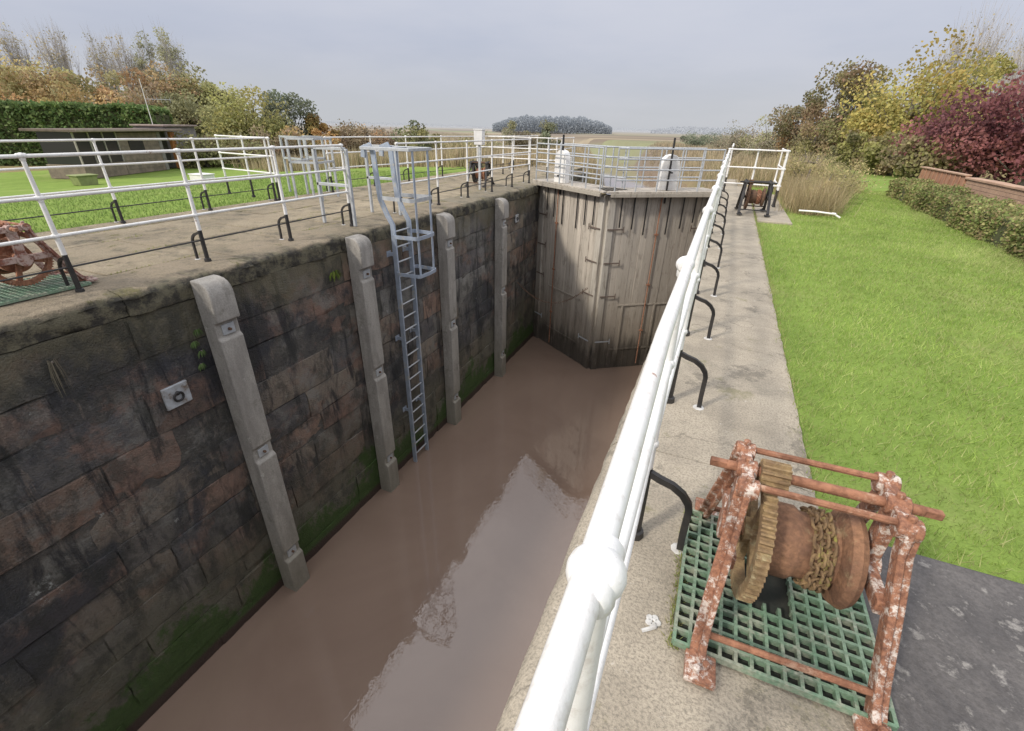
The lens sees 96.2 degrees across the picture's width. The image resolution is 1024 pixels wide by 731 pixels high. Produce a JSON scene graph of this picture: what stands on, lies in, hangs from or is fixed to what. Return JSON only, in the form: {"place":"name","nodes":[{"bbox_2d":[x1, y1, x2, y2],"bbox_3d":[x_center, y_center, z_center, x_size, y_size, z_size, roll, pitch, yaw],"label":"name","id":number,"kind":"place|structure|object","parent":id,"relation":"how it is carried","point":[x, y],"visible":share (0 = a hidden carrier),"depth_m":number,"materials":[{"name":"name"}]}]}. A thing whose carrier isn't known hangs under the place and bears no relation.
{"place":"outdoors","nodes":[
{"label":"outdoors","id":0,"kind":"place"},
{"bbox_2d":[66,173,98,185],"bbox_3d":[-17.454,-7.576,18.745,0.680,0.400,0.800,12,29,20],"label":"garden bin","id":1,"kind":"object","parent":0,"point":[87,179],"visible":0.98,"depth_m":18.57,"materials":[{"name":"green plastic"}]},
{"bbox_2d":[0,170,453,232],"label":"grass","id":2,"kind":"structure","parent":0,"point":[142,193],"depth_m":10.35,"materials":[{"name":"green plant"}]},
{"bbox_2d":[0,165,581,283],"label":"pavement","id":3,"kind":"structure","parent":0,"point":[88,247],"depth_m":7.27,"materials":[{"name":"beige concrete"}]},
{"bbox_2d":[0,274,91,305],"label":"floor grating","id":4,"kind":"object","parent":3,"relation":"on","point":[48,285],"visible":0.73,"depth_m":4.38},
{"bbox_2d":[0,220,97,285],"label":"chain winch","id":5,"kind":"object","parent":4,"relation":"on","point":[18,259],"visible":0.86,"depth_m":4.24,"materials":[{"name":"paint"}]},
{"bbox_2d":[0,137,277,223],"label":"railing","id":6,"kind":"object","parent":3,"relation":"on","point":[110,187],"visible":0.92,"depth_m":7.35,"materials":[{"name":"white metal"}]},
{"bbox_2d":[214,134,280,200],"bbox_3d":[-5.788,-4.335,10.044,1.897,1.246,0.082,16,31,26],"label":"railing","id":7,"kind":"object","parent":3,"relation":"on","point":[249,171],"visible":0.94,"depth_m":9.97,"materials":[{"name":"white metal"}]},
{"bbox_2d":[278,135,330,193],"bbox_3d":[-4.915,-4.784,10.932,0.740,1.220,0.640,18,32,29],"label":"ladder head frame","id":8,"kind":"object","parent":3,"relation":"on","point":[303,165],"visible":0.72,"depth_m":10.76,"materials":[{"name":"metal"}]},
{"bbox_2d":[284,137,339,200],"bbox_3d":[-4.329,-4.293,10.011,0.640,1.220,0.740,5,28,7],"label":"ladder head frame","id":9,"kind":"object","parent":3,"relation":"on","point":[303,161],"visible":0.91,"depth_m":9.87,"materials":[{"name":"metal"}]},
{"bbox_2d":[323,135,537,192],"bbox_3d":[-1.882,-6.957,15.273,0.615,1.246,10.960,16,31,26],"label":"railing","id":10,"kind":"object","parent":3,"relation":"on","point":[370,137],"visible":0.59,"depth_m":13.38,"materials":[{"name":"white metal"}]},
{"bbox_2d":[473,129,484,189],"bbox_3d":[-0.840,-5.314,11.898,0.260,1.440,0.185,12,29,20],"label":"control box","id":11,"kind":"object","parent":3,"relation":"on","point":[479,134],"visible":1,"depth_m":11.65,"materials":[{"name":"metal"}]},
{"bbox_2d":[464,160,494,187],"bbox_3d":[-0.892,-5.385,12.867,0.695,0.638,0.925,8,28,13],"label":"chain winch","id":12,"kind":"object","parent":3,"relation":"on","point":[475,176],"visible":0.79,"depth_m":12.74,"materials":[{"name":"black metal"}]},
{"bbox_2d":[476,136,557,175],"bbox_3d":[0.135,-7.320,16.064,3.082,1.246,0.132,12,29,20],"label":"railing","id":13,"kind":"object","parent":3,"relation":"on","point":[503,147],"visible":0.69,"depth_m":15.94,"materials":[{"name":"white metal"}]},
{"bbox_2d":[137,159,689,730],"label":"water","id":14,"kind":"structure","parent":0,"point":[417,599],"depth_m":7.34,"materials":[{"name":"brown liquid"}]},
{"bbox_2d":[0,122,1023,583],"bbox_3d":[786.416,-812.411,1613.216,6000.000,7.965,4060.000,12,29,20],"label":"ground","id":15,"kind":"structure","parent":0,"point":[16,182],"depth_m":3.67,"materials":[{"name":"green plant"}]},
{"bbox_2d":[0,17,38,78],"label":"poplar tree","id":16,"kind":"object","parent":15,"relation":"on","point":[8,49],"visible":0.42,"depth_m":67.64,"materials":[{"name":"grey plant"}]},
{"bbox_2d":[0,62,45,101],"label":"autumn tree","id":17,"kind":"object","parent":15,"relation":"on","point":[2,69],"visible":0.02,"depth_m":42.62,"materials":[{"name":"brown plant"}]},
{"bbox_2d":[0,49,61,101],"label":"autumn tree","id":18,"kind":"object","parent":15,"relation":"on","point":[8,83],"visible":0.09,"depth_m":42.85,"materials":[{"name":"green plant"}]},
{"bbox_2d":[22,16,81,75],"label":"poplar tree","id":19,"kind":"object","parent":15,"relation":"on","point":[63,60],"visible":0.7,"depth_m":65.78,"materials":[{"name":"grey plant"}]},
{"bbox_2d":[37,79,95,111],"bbox_3d":[-36.483,-20.278,37.478,5.893,5.370,4.730,-6,28,-13],"label":"autumn tree","id":20,"kind":"object","parent":15,"relation":"on","point":[68,88],"visible":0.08,"depth_m":36.57,"materials":[{"name":"brown plant"}]},
{"bbox_2d":[16,57,121,104],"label":"autumn tree","id":21,"kind":"object","parent":15,"relation":"on","point":[65,77],"visible":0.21,"depth_m":41.95,"materials":[{"name":"brown plant"}]},
{"bbox_2d":[0,99,173,165],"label":"clipped hedge","id":22,"kind":"object","parent":15,"relation":"on","point":[15,115],"visible":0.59,"depth_m":26.71,"materials":[{"name":"green plant"}]},
{"bbox_2d":[77,25,118,91],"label":"poplar tree","id":23,"kind":"object","parent":15,"relation":"on","point":[98,58],"visible":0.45,"depth_m":67.88,"materials":[{"name":"grey plant"}]},
{"bbox_2d":[18,124,196,178],"bbox_3d":[-20.326,-11.760,24.812,2.740,2.240,9.920,1,27,0],"label":"timber cabin","id":24,"kind":"object","parent":15,"relation":"on","point":[152,130],"visible":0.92,"depth_m":22.41,"materials":[{"name":"wood"}]},
{"bbox_2d":[128,140,144,150],"bbox_3d":[-19.378,-11.329,23.740,0.026,0.600,1.000,1,27,0],"label":"window","id":25,"kind":"structure","parent":24,"relation":"in","point":[135,145],"depth_m":23.68,"materials":[{"name":"black glass"}]},
{"bbox_2d":[87,69,136,104],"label":"autumn tree","id":26,"kind":"object","parent":15,"relation":"on","point":[112,82],"visible":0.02,"depth_m":44.51,"materials":[{"name":"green plant"}]},
{"bbox_2d":[97,26,145,93],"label":"poplar tree","id":27,"kind":"object","parent":15,"relation":"on","point":[118,55],"visible":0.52,"depth_m":66.21,"materials":[{"name":"grey plant"}]},
{"bbox_2d":[89,85,165,111],"bbox_3d":[-30.210,-20.504,38.428,6.879,5.075,6.616,-5,28,-11],"label":"autumn tree","id":28,"kind":"object","parent":15,"relation":"on","point":[137,99],"visible":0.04,"depth_m":36.74,"materials":[{"name":"brown plant"}]},
{"bbox_2d":[123,21,162,93],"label":"poplar tree","id":29,"kind":"object","parent":15,"relation":"on","point":[141,62],"visible":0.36,"depth_m":66.96,"materials":[{"name":"grey plant"}]},
{"bbox_2d":[114,60,202,105],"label":"autumn tree","id":30,"kind":"object","parent":15,"relation":"on","point":[162,86],"visible":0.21,"depth_m":43.96,"materials":[{"name":"brown plant"}]},
{"bbox_2d":[148,16,192,85],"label":"poplar tree","id":31,"kind":"object","parent":15,"relation":"on","point":[170,55],"visible":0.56,"depth_m":65.65,"materials":[{"name":"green plant"}]},
{"bbox_2d":[155,88,214,143],"bbox_3d":[-27.313,-20.217,38.148,4.710,4.900,5.950,5,28,7],"label":"autumn tree","id":32,"kind":"object","parent":15,"relation":"on","point":[176,107],"visible":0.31,"depth_m":36.99,"materials":[{"name":"green plant"}]},
{"bbox_2d":[153,61,228,119],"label":"autumn tree","id":33,"kind":"object","parent":15,"relation":"on","point":[190,81],"visible":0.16,"depth_m":45.63,"materials":[{"name":"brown plant"}]},
{"bbox_2d":[168,131,229,167],"bbox_3d":[-18.920,-13.107,27.824,3.329,2.221,4.074,-10,29,-20],"label":"scrub bush","id":34,"kind":"object","parent":15,"relation":"on","point":[203,155],"visible":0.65,"depth_m":27.03,"materials":[{"name":"green plant"}]},
{"bbox_2d":[176,104,232,137],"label":"autumn tree","id":35,"kind":"object","parent":15,"relation":"on","point":[194,120],"visible":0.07,"depth_m":38.95,"materials":[{"name":"green plant"}]},
{"bbox_2d":[192,81,254,116],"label":"autumn tree","id":36,"kind":"object","parent":15,"relation":"on","point":[207,83],"visible":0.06,"depth_m":48.16,"materials":[{"name":"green plant"}]},
{"bbox_2d":[198,131,275,164],"bbox_3d":[-17.003,-13.446,28.614,4.180,2.112,4.319,-7,29,-16],"label":"scrub bush","id":37,"kind":"object","parent":15,"relation":"on","point":[229,143],"visible":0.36,"depth_m":28.31,"materials":[{"name":"green plant"}]},
{"bbox_2d":[192,82,299,154],"bbox_3d":[-18.432,-17.238,32.691,7.695,5.063,6.746,-22,35,-38],"label":"willow bush","id":38,"kind":"object","parent":15,"relation":"on","point":[242,123],"visible":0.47,"depth_m":31.60,"materials":[{"name":"green plant"}]},
{"bbox_2d":[248,124,308,159],"bbox_3d":[-15.462,-14.734,30.729,3.612,2.500,3.279,-9,29,-20],"label":"scrub bush","id":39,"kind":"object","parent":15,"relation":"on","point":[293,151],"visible":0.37,"depth_m":30.37,"materials":[{"name":"brown plant"}]},
{"bbox_2d":[257,89,318,135],"bbox_3d":[-17.505,-18.847,35.952,4.818,4.864,4.493,3,27,3],"label":"pine tree","id":40,"kind":"object","parent":15,"relation":"on","point":[298,104],"visible":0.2,"depth_m":35.48,"materials":[{"name":"green plant"}]},
{"bbox_2d":[0,171,587,730],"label":"lock wall","id":41,"kind":"structure","parent":15,"relation":"on","point":[140,579],"depth_m":5.44,"materials":[{"name":"stone"}]},
{"bbox_2d":[47,359,73,397],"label":"grass tuft","id":42,"kind":"object","parent":41,"relation":"hanging from","point":[50,363],"visible":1,"depth_m":4.07,"materials":[{"name":"green plant"}]},
{"bbox_2d":[160,380,192,410],"bbox_3d":[-3.711,0.332,5.099,0.065,0.260,0.280,12,29,20],"label":"mooring plate","id":43,"kind":"object","parent":41,"relation":"attached to","point":[176,395],"visible":1,"depth_m":5.08,"materials":[{"name":"paint"}]},
{"bbox_2d":[0,143,353,292],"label":"railing","id":44,"kind":"object","parent":41,"relation":"on","point":[56,236],"visible":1,"depth_m":4.87,"materials":[{"name":"white metal"}]},
{"bbox_2d":[190,274,309,591],"bbox_3d":[-3.377,1.399,6.273,0.270,5.300,0.290,12,29,20],"label":"fender post","id":45,"kind":"object","parent":41,"relation":"attached to","point":[216,302],"visible":0.98,"depth_m":5.81,"materials":[{"name":"concrete"}]},
{"bbox_2d":[345,234,399,491],"bbox_3d":[-2.410,0.377,8.243,0.270,5.300,0.290,12,29,20],"label":"fender post","id":46,"kind":"object","parent":41,"relation":"attached to","point":[360,254],"visible":0.97,"depth_m":7.85,"materials":[{"name":"concrete"}]},
{"bbox_2d":[311,142,435,461],"bbox_3d":[-2.227,-0.759,8.921,1.648,6.439,1.285,12,29,20],"label":"safety ladder","id":47,"kind":"object","parent":41,"relation":"attached to","point":[392,150],"visible":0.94,"depth_m":7.96,"materials":[{"name":"grey metal"}]},
{"bbox_2d":[436,212,460,424],"bbox_3d":[-1.381,-0.669,10.363,0.270,5.300,0.290,13,29,21],"label":"fender post","id":48,"kind":"object","parent":41,"relation":"attached to","point":[445,222],"visible":0.95,"depth_m":10.02,"materials":[{"name":"concrete"}]},
{"bbox_2d":[393,138,530,212],"bbox_3d":[-0.847,-4.785,11.134,0.254,1.246,6.582,12,29,20],"label":"railing","id":49,"kind":"object","parent":41,"relation":"on","point":[467,173],"visible":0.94,"depth_m":10.54,"materials":[{"name":"white metal"}]},
{"bbox_2d":[494,198,508,376],"bbox_3d":[-0.303,-1.777,12.579,0.270,5.300,0.290,12,29,20],"label":"fender post","id":50,"kind":"object","parent":41,"relation":"attached to","point":[501,216],"visible":0.98,"depth_m":12.30,"materials":[{"name":"concrete"}]},
{"bbox_2d":[531,135,629,368],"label":"lock gate","id":51,"kind":"structure","parent":41,"relation":"attached to","point":[571,221],"depth_m":13.57,"materials":[{"name":"brown wood"}]},
{"bbox_2d":[270,125,339,155],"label":"scrub bush","id":52,"kind":"object","parent":15,"relation":"on","point":[318,142],"visible":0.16,"depth_m":32.03,"materials":[{"name":"brown plant"}]},
{"bbox_2d":[304,113,340,143],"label":"autumn bush","id":53,"kind":"object","parent":15,"relation":"on","point":[313,126],"visible":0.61,"depth_m":36.27,"materials":[{"name":"brown plant"}]},
{"bbox_2d":[326,119,364,150],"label":"scrub bush","id":54,"kind":"object","parent":15,"relation":"on","point":[347,142],"visible":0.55,"depth_m":40.43,"materials":[{"name":"brown plant"}]},
{"bbox_2d":[350,123,390,153],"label":"scrub bush","id":55,"kind":"object","parent":15,"relation":"on","point":[376,140],"visible":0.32,"depth_m":42.21,"materials":[{"name":"brown plant"}]},
{"bbox_2d":[232,142,511,170],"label":"reeds","id":56,"kind":"object","parent":15,"relation":"on","point":[260,165],"visible":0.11,"depth_m":21.09,"materials":[{"name":"plant"}]},
{"bbox_2d":[296,121,491,128],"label":"woodland","id":57,"kind":"object","parent":15,"relation":"on","point":[462,126],"visible":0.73,"depth_m":588.82,"materials":[{"name":"grey plant"}]},
{"bbox_2d":[390,120,433,153],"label":"scrub bush","id":58,"kind":"object","parent":15,"relation":"on","point":[419,132],"visible":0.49,"depth_m":33.99,"materials":[{"name":"green plant"}]},
{"bbox_2d":[262,139,605,193],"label":"reeds","id":59,"kind":"object","parent":15,"relation":"on","point":[338,163],"visible":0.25,"depth_m":22.65,"materials":[{"name":"plant"}]},
{"bbox_2d":[432,131,584,149],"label":"reeds","id":60,"kind":"object","parent":15,"relation":"on","point":[457,138],"visible":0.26,"depth_m":93.36,"materials":[{"name":"plant"}]},
{"bbox_2d":[499,121,542,150],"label":"scrub bush","id":61,"kind":"object","parent":15,"relation":"on","point":[522,134],"visible":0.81,"depth_m":47.56,"materials":[{"name":"green plant"}]},
{"bbox_2d":[536,119,560,148],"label":"scrub bush","id":62,"kind":"object","parent":15,"relation":"on","point":[545,133],"visible":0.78,"depth_m":51.80,"materials":[{"name":"green plant"}]},
{"bbox_2d":[492,114,611,133],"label":"woodland","id":63,"kind":"object","parent":15,"relation":"on","point":[566,124],"visible":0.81,"depth_m":272.65,"materials":[{"name":"grey plant"}]},
{"bbox_2d":[496,179,854,730],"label":"lock wall","id":64,"kind":"structure","parent":15,"relation":"on","point":[748,394],"depth_m":2.16,"materials":[{"name":"concrete"}]},
{"bbox_2d":[513,150,730,730],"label":"railing","id":65,"kind":"object","parent":64,"relation":"on","point":[562,693],"visible":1,"depth_m":0.51,"materials":[{"name":"white metal"}]},
{"bbox_2d":[641,614,660,632],"bbox_3d":[0.471,0.879,1.575,0.079,0.015,0.056,-5,28,-12],"label":"paint spill","id":66,"kind":"object","parent":64,"relation":"on","point":[656,623],"visible":1,"depth_m":1.57,"materials":[{"name":"white paint"}]},
{"bbox_2d":[589,138,726,369],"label":"lock gate","id":67,"kind":"structure","parent":64,"relation":"attached to","point":[649,233],"depth_m":12.64,"materials":[{"name":"brown wood"}]},
{"bbox_2d":[661,203,828,650],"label":"joint weeds","id":68,"kind":"object","parent":64,"relation":"on","point":[680,560],"visible":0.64,"depth_m":2.40,"materials":[{"name":"green plant"}]},
{"bbox_2d":[719,148,790,206],"bbox_3d":[5.474,-4.274,10.477,1.256,1.205,0.132,15,30,24],"label":"railing","id":69,"kind":"object","parent":64,"relation":"on","point":[783,169],"visible":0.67,"depth_m":10.30,"materials":[{"name":"white metal"}]},
{"bbox_2d":[734,179,777,216],"bbox_3d":[5.017,-3.488,9.476,0.695,0.638,0.925,11,29,18],"label":"chain winch","id":70,"kind":"object","parent":64,"relation":"on","point":[758,197],"visible":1,"depth_m":9.36,"materials":[{"name":"black metal"}]},
{"bbox_2d":[671,509,898,730],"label":"floor grating","id":71,"kind":"object","parent":64,"relation":"on","point":[788,618],"visible":0.59,"depth_m":1.53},
{"bbox_2d":[683,439,944,730],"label":"chain winch","id":72,"kind":"object","parent":71,"relation":"on","point":[834,557],"visible":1,"depth_m":1.41,"materials":[{"name":"paint"}]},
{"bbox_2d":[680,130,712,146],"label":"scrub bush","id":73,"kind":"object","parent":15,"relation":"on","point":[693,140],"visible":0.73,"depth_m":75.17,"materials":[{"name":"green plant"}]},
{"bbox_2d":[651,126,759,135],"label":"woodland","id":74,"kind":"object","parent":15,"relation":"on","point":[662,130],"visible":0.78,"depth_m":437.11,"materials":[{"name":"grey plant"}]},
{"bbox_2d":[702,120,744,148],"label":"hedge bush","id":75,"kind":"object","parent":15,"relation":"on","point":[717,143],"visible":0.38,"depth_m":65.99,"materials":[{"name":"green plant"}]},
{"bbox_2d":[720,123,768,152],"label":"hedge bush","id":76,"kind":"object","parent":15,"relation":"on","point":[732,141],"visible":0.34,"depth_m":55.78,"materials":[{"name":"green plant"}]},
{"bbox_2d":[643,140,849,188],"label":"reeds","id":77,"kind":"object","parent":15,"relation":"on","point":[692,153],"visible":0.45,"depth_m":56.27,"materials":[{"name":"plant"}]},
{"bbox_2d":[726,127,785,158],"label":"hedge bush","id":78,"kind":"object","parent":15,"relation":"on","point":[742,140],"visible":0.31,"depth_m":48.61,"materials":[{"name":"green plant"}]},
{"bbox_2d":[745,115,780,158],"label":"hedge bush","id":79,"kind":"object","parent":15,"relation":"on","point":[769,143],"visible":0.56,"depth_m":42.22,"materials":[{"name":"green plant"}]},
{"bbox_2d":[734,144,832,188],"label":"reeds","id":80,"kind":"object","parent":15,"relation":"on","point":[757,176],"visible":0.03,"depth_m":14.53,"materials":[{"name":"plant"}]},
{"bbox_2d":[765,91,832,155],"bbox_3d":[23.033,-19.364,37.084,4.778,4.905,5.771,12,29,19],"label":"hawthorn tree","id":81,"kind":"object","parent":15,"relation":"on","point":[789,127],"visible":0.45,"depth_m":36.28,"materials":[{"name":"brown plant"}]},
{"bbox_2d":[779,117,843,162],"bbox_3d":[19.610,-14.872,30.433,3.537,2.849,3.072,2,27,1],"label":"hedge bush","id":82,"kind":"object","parent":15,"relation":"on","point":[820,139],"visible":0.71,"depth_m":29.84,"materials":[{"name":"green plant"}]},
{"bbox_2d":[777,156,850,184],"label":"rank weeds","id":83,"kind":"object","parent":15,"relation":"on","point":[797,168],"visible":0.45,"depth_m":13.02,"materials":[{"name":"beige plant"}]},
{"bbox_2d":[775,138,858,178],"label":"rank weeds","id":84,"kind":"object","parent":15,"relation":"on","point":[800,148],"visible":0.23,"depth_m":16.77,"materials":[{"name":"brown plant"}]},
{"bbox_2d":[767,158,872,216],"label":"reeds","id":85,"kind":"object","parent":15,"relation":"on","point":[791,191],"visible":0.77,"depth_m":10.01,"materials":[{"name":"plant"}]},
{"bbox_2d":[798,158,885,198],"bbox_3d":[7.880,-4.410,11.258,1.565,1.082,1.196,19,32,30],"label":"rank weeds","id":86,"kind":"object","parent":15,"relation":"on","point":[843,179],"visible":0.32,"depth_m":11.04,"materials":[{"name":"beige plant"}]},
{"bbox_2d":[802,55,908,154],"bbox_3d":[22.969,-17.253,31.227,6.499,6.483,5.733,-5,28,-13],"label":"hawthorn tree","id":87,"kind":"object","parent":15,"relation":"on","point":[845,76],"visible":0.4,"depth_m":30.54,"materials":[{"name":"brown plant"}]},
{"bbox_2d":[824,128,886,170],"bbox_3d":[19.266,-11.849,25.321,2.999,2.162,2.883,-14,31,-27],"label":"hedge bush","id":88,"kind":"object","parent":15,"relation":"on","point":[849,150],"visible":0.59,"depth_m":24.95,"materials":[{"name":"green plant"}]},
{"bbox_2d":[836,78,926,148],"bbox_3d":[22.489,-14.527,27.683,4.298,4.862,5.005,-5,28,-12],"label":"maple tree","id":89,"kind":"object","parent":15,"relation":"on","point":[867,101],"visible":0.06,"depth_m":27.42,"materials":[{"name":"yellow plant"}]},
{"bbox_2d":[860,130,914,176],"bbox_3d":[18.342,-10.101,21.988,3.034,2.076,2.798,3,27,4],"label":"hedge bush","id":90,"kind":"object","parent":15,"relation":"on","point":[870,160],"visible":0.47,"depth_m":21.97,"materials":[{"name":"green plant"}]},
{"bbox_2d":[839,24,1002,170],"bbox_3d":[21.579,-13.725,24.127,6.924,6.693,7.051,8,28,12],"label":"maple tree","id":91,"kind":"object","parent":15,"relation":"on","point":[871,126],"visible":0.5,"depth_m":23.95,"materials":[{"name":"yellow plant"}]},
{"bbox_2d":[875,126,983,178],"bbox_3d":[17.957,-8.993,19.581,3.300,2.275,3.110,9,28,14],"label":"hedge bush","id":92,"kind":"object","parent":15,"relation":"on","point":[910,167],"visible":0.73,"depth_m":19.44,"materials":[{"name":"green plant"}]},
{"bbox_2d":[918,166,971,186],"bbox_3d":[11.397,-4.821,12.304,0.130,0.760,3.220,12,29,20],"label":"garden fence","id":93,"kind":"object","parent":15,"relation":"on","point":[942,176],"visible":0.47,"depth_m":12.00,"materials":[{"name":"brown wood"}]},
{"bbox_2d":[885,177,1023,260],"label":"clipped hedge","id":94,"kind":"object","parent":15,"relation":"on","point":[998,222],"visible":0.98,"depth_m":8.44,"materials":[{"name":"green plant"}]},
{"bbox_2d":[888,70,1023,183],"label":"plum tree","id":95,"kind":"object","parent":15,"relation":"on","point":[967,134],"visible":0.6,"depth_m":18.14,"materials":[{"name":"purple plant"}]},
{"bbox_2d":[921,46,1022,117],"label":"maple tree","id":96,"kind":"object","parent":15,"relation":"on","point":[1006,62],"visible":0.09,"depth_m":24.78,"materials":[{"name":"yellow plant"}]},
{"bbox_2d":[930,1,1023,87],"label":"bare tree","id":97,"kind":"object","parent":15,"relation":"on","point":[981,46],"visible":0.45,"depth_m":36.59,"materials":[{"name":"grey plant"}]},
{"bbox_2d":[963,85,1023,185],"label":"plum tree","id":98,"kind":"object","parent":15,"relation":"on","point":[1014,141],"visible":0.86,"depth_m":16.84,"materials":[{"name":"purple plant"}]},
{"bbox_2d":[964,177,1023,206],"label":"garden wall","id":99,"kind":"structure","parent":15,"relation":"on","point":[1000,190],"depth_m":9.61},
{"bbox_2d":[981,37,1023,97],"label":"bare tree","id":100,"kind":"object","parent":15,"relation":"on","point":[1002,79],"visible":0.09,"depth_m":41.30,"materials":[{"name":"brown plant"}]},
{"bbox_2d":[999,24,1023,121],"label":"bare tree","id":101,"kind":"object","parent":15,"relation":"on","point":[1017,64],"visible":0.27,"depth_m":36.40,"materials":[{"name":"brown plant"}]},
{"bbox_2d":[0,0,1023,132],"label":"sky","id":102,"kind":"structure","parent":0,"point":[620,64],"materials":[{"name":"grey"}]},
{"bbox_2d":[753,194,791,224],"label":"pavement","id":103,"kind":"structure","parent":0,"point":[777,216],"depth_m":9.42,"materials":[{"name":"concrete"}]},
{"bbox_2d":[752,186,1023,583],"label":"grass","id":104,"kind":"structure","parent":0,"point":[881,198],"depth_m":4.27,"materials":[{"name":"green plant"}]},
{"bbox_2d":[858,546,1023,730],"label":"pavement","id":105,"kind":"structure","parent":0,"point":[959,666],"depth_m":1.50,"materials":[{"name":"grey concrete"}]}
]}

